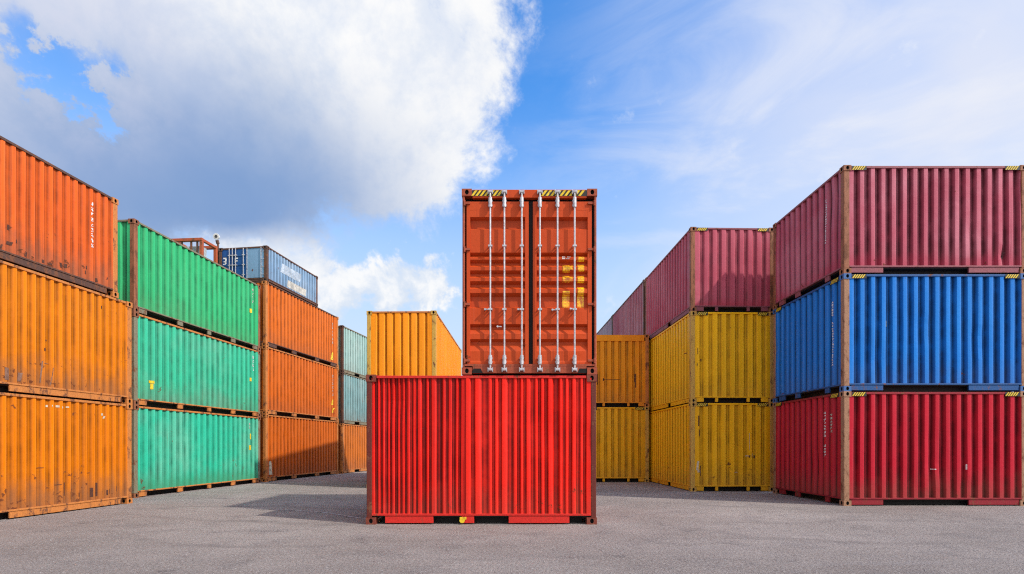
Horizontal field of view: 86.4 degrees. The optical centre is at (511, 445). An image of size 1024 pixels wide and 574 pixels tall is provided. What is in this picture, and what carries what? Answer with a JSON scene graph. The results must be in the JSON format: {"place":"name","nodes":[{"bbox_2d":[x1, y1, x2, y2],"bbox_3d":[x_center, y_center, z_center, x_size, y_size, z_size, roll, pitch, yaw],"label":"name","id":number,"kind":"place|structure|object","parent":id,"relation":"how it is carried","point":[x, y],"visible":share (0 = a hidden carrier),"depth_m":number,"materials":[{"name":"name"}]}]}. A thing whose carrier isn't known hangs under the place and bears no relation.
{"place":"outdoors","nodes":[
{"label":"outdoors","id":0,"kind":"place"},
{"bbox_2d":[0,471,1023,573],"bbox_3d":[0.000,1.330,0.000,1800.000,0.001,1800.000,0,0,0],"label":"ground","id":1,"kind":"structure","parent":0,"point":[577,546],"depth_m":7.89,"materials":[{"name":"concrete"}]},
{"bbox_2d":[0,392,132,518],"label":"shipping container","id":2,"kind":"object","parent":1,"relation":"on","point":[60,454],"visible":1,"depth_m":10.84,"materials":[{"name":"orange metal"}]},
{"bbox_2d":[0,260,132,403],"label":"shipping container","id":3,"kind":"object","parent":2,"relation":"on","point":[61,339],"visible":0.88,"depth_m":10.84,"materials":[{"name":"orange metal"}]},
{"bbox_2d":[0,136,118,297],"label":"shipping container","id":4,"kind":"object","parent":3,"relation":"on","point":[58,223],"visible":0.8,"depth_m":10.74,"materials":[{"name":"metal"}]},
{"bbox_2d":[132,405,260,497],"bbox_3d":[-10.511,0.150,16.809,2.448,2.360,5.828,0,0,5],"label":"shipping container","id":5,"kind":"object","parent":1,"relation":"on","point":[174,450],"visible":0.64,"depth_m":15.97,"materials":[{"name":"green metal"}]},
{"bbox_2d":[118,312,260,416],"bbox_3d":[-10.511,-2.210,16.809,2.448,2.360,5.828,0,0,5],"label":"shipping container","id":6,"kind":"object","parent":5,"relation":"on","point":[177,367],"visible":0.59,"depth_m":15.97,"materials":[{"name":"green metal"}]},
{"bbox_2d":[117,218,260,350],"bbox_3d":[-10.511,-4.570,16.809,2.448,2.360,5.828,0,0,5],"label":"shipping container","id":7,"kind":"object","parent":6,"relation":"on","point":[162,277],"visible":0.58,"depth_m":15.67,"materials":[{"name":"metal"}]},
{"bbox_2d":[173,238,217,262],"bbox_3d":[-11.020,-6.400,18.950,1.120,1.300,0.870,0,0,5],"label":"steel rack","id":8,"kind":"object","parent":7,"relation":"on","point":[200,248],"visible":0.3,"depth_m":18.57,"materials":[{"name":"orange metal"}]},
{"bbox_2d":[213,233,219,263],"bbox_3d":[-10.990,-6.946,20.338,0.225,1.873,0.205,0,0,0],"label":"floodlight","id":9,"kind":"object","parent":8,"relation":"attached to","point":[216,236],"visible":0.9,"depth_m":20.28,"materials":[{"name":"white metal"}]},
{"bbox_2d":[251,414,338,481],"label":"shipping container","id":10,"kind":"object","parent":1,"relation":"on","point":[293,447],"visible":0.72,"depth_m":22.01,"materials":[{"name":"metal"}]},
{"bbox_2d":[260,346,338,420],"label":"shipping container","id":11,"kind":"object","parent":10,"relation":"on","point":[291,385],"visible":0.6,"depth_m":22.01,"materials":[{"name":"metal"}]},
{"bbox_2d":[254,281,338,367],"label":"shipping container","id":12,"kind":"object","parent":11,"relation":"on","point":[290,323],"visible":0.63,"depth_m":22.00,"materials":[{"name":"metal"}]},
{"bbox_2d":[218,245,317,306],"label":"shipping container","id":13,"kind":"object","parent":12,"relation":"on","point":[264,263],"visible":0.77,"depth_m":20.28,"materials":[{"name":"blue metal"}]},
{"bbox_2d":[222,248,233,271],"bbox_3d":[-10.518,-6.710,20.200,0.495,1.140,0.096,0,0,8],"label":"door","id":14,"kind":"structure","parent":13,"relation":"in","point":[228,254],"depth_m":20.19,"materials":[{"name":"blue paint"}]},
{"bbox_2d":[234,248,246,277],"bbox_3d":[-10.031,-6.710,20.128,0.490,1.140,0.096,0,0,8],"label":"door","id":15,"kind":"structure","parent":13,"relation":"in","point":[240,266],"depth_m":20.11,"materials":[{"name":"blue paint"}]},
{"bbox_2d":[338,423,366,473],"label":"shipping container","id":16,"kind":"object","parent":1,"relation":"on","point":[352,448],"visible":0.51,"depth_m":26.88,"materials":[{"name":"metal"}]},
{"bbox_2d":[338,372,366,425],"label":"shipping container","id":17,"kind":"object","parent":16,"relation":"on","point":[352,400],"visible":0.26,"depth_m":26.97,"materials":[{"name":"teal metal"}]},
{"bbox_2d":[338,325,366,378],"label":"shipping container","id":18,"kind":"object","parent":17,"relation":"on","point":[352,352],"visible":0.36,"depth_m":26.97,"materials":[{"name":"teal metal"}]},
{"bbox_2d":[366,375,596,524],"bbox_3d":[-0.516,0.067,10.686,3.895,2.527,3.016,0,0,0],"label":"shipping container","id":19,"kind":"object","parent":1,"relation":"on","point":[473,449],"visible":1,"depth_m":9.22,"materials":[{"name":"red metal"}]},
{"bbox_2d":[462,189,596,375],"bbox_3d":[0.295,-2.765,10.665,2.284,3.130,3.063,0,0,0],"label":"shipping container","id":20,"kind":"object","parent":19,"relation":"on","point":[528,282],"visible":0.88,"depth_m":9.23,"materials":[{"name":"metal"}]},
{"bbox_2d":[463,189,528,371],"bbox_3d":[-0.274,-2.771,9.215,1.113,3.057,0.163,0,0,0],"label":"door","id":21,"kind":"structure","parent":20,"relation":"in","point":[497,249],"depth_m":9.23,"materials":[{"name":"red paint"}]},
{"bbox_2d":[533,189,595,371],"bbox_3d":[0.888,-2.771,9.215,1.067,3.057,0.163,0,0,0],"label":"door","id":22,"kind":"structure","parent":20,"relation":"in","point":[562,231],"depth_m":9.23,"materials":[{"name":"red paint"}]},
{"bbox_2d":[596,407,648,481],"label":"shipping container","id":23,"kind":"object","parent":1,"relation":"on","point":[622,443],"visible":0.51,"depth_m":19.84,"materials":[{"name":"yellow metal"}]},
{"bbox_2d":[596,334,648,406],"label":"shipping container","id":24,"kind":"object","parent":23,"relation":"on","point":[622,363],"visible":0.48,"depth_m":19.84,"materials":[{"name":"orange metal"}]},
{"bbox_2d":[649,402,772,491],"bbox_3d":[6.345,0.040,18.281,2.468,2.580,4.909,0,0,-2],"label":"shipping container","id":25,"kind":"object","parent":1,"relation":"on","point":[694,446],"visible":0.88,"depth_m":15.88,"materials":[{"name":"yellow metal"}]},
{"bbox_2d":[649,311,772,411],"bbox_3d":[6.345,-2.570,18.281,2.468,2.640,4.909,0,0,-2],"label":"shipping container","id":26,"kind":"object","parent":25,"relation":"on","point":[710,357],"visible":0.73,"depth_m":15.88,"materials":[{"name":"yellow metal"}]},
{"bbox_2d":[645,227,772,340],"bbox_3d":[6.345,-5.115,18.281,2.468,2.450,4.909,0,0,-2],"label":"shipping container","id":27,"kind":"object","parent":26,"relation":"on","point":[713,269],"visible":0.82,"depth_m":15.88,"materials":[{"name":"red metal"}]},
{"bbox_2d":[773,391,1023,505],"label":"shipping container","id":28,"kind":"object","parent":1,"relation":"on","point":[846,448],"visible":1,"depth_m":12.09,"materials":[{"name":"metal"}]},
{"bbox_2d":[773,273,1023,402],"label":"shipping container","id":29,"kind":"object","parent":28,"relation":"on","point":[903,332],"visible":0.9,"depth_m":12.09,"materials":[{"name":"blue metal"}]},
{"bbox_2d":[773,165,1023,309],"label":"shipping container","id":30,"kind":"object","parent":29,"relation":"on","point":[905,219],"visible":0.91,"depth_m":12.09,"materials":[{"name":"red metal"}]},
{"bbox_2d":[0,0,1023,375],"label":"sky","id":31,"kind":"structure","parent":0,"point":[344,139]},
{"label":"shipping container","id":32,"kind":"object","parent":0,"visible":0},
{"bbox_2d":[367,310,461,375],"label":"shipping container","id":33,"kind":"object","parent":32,"relation":"on","point":[411,343],"visible":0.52,"depth_m":17.01,"materials":[{"name":"metal"}]},
{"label":"shipping container","id":34,"kind":"object","parent":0,"visible":0},
{"bbox_2d":[612,279,644,334],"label":"shipping container","id":35,"kind":"object","parent":34,"relation":"on","point":[628,316],"visible":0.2,"depth_m":22.57,"materials":[{"name":"metal"}]},
{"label":"shipping container","id":36,"kind":"object","parent":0,"visible":0},
{"bbox_2d":[596,316,611,334],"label":"shipping container","id":37,"kind":"object","parent":36,"relation":"on","point":[606,329],"visible":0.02,"depth_m":27.84,"materials":[{"name":"metal"}]}
]}

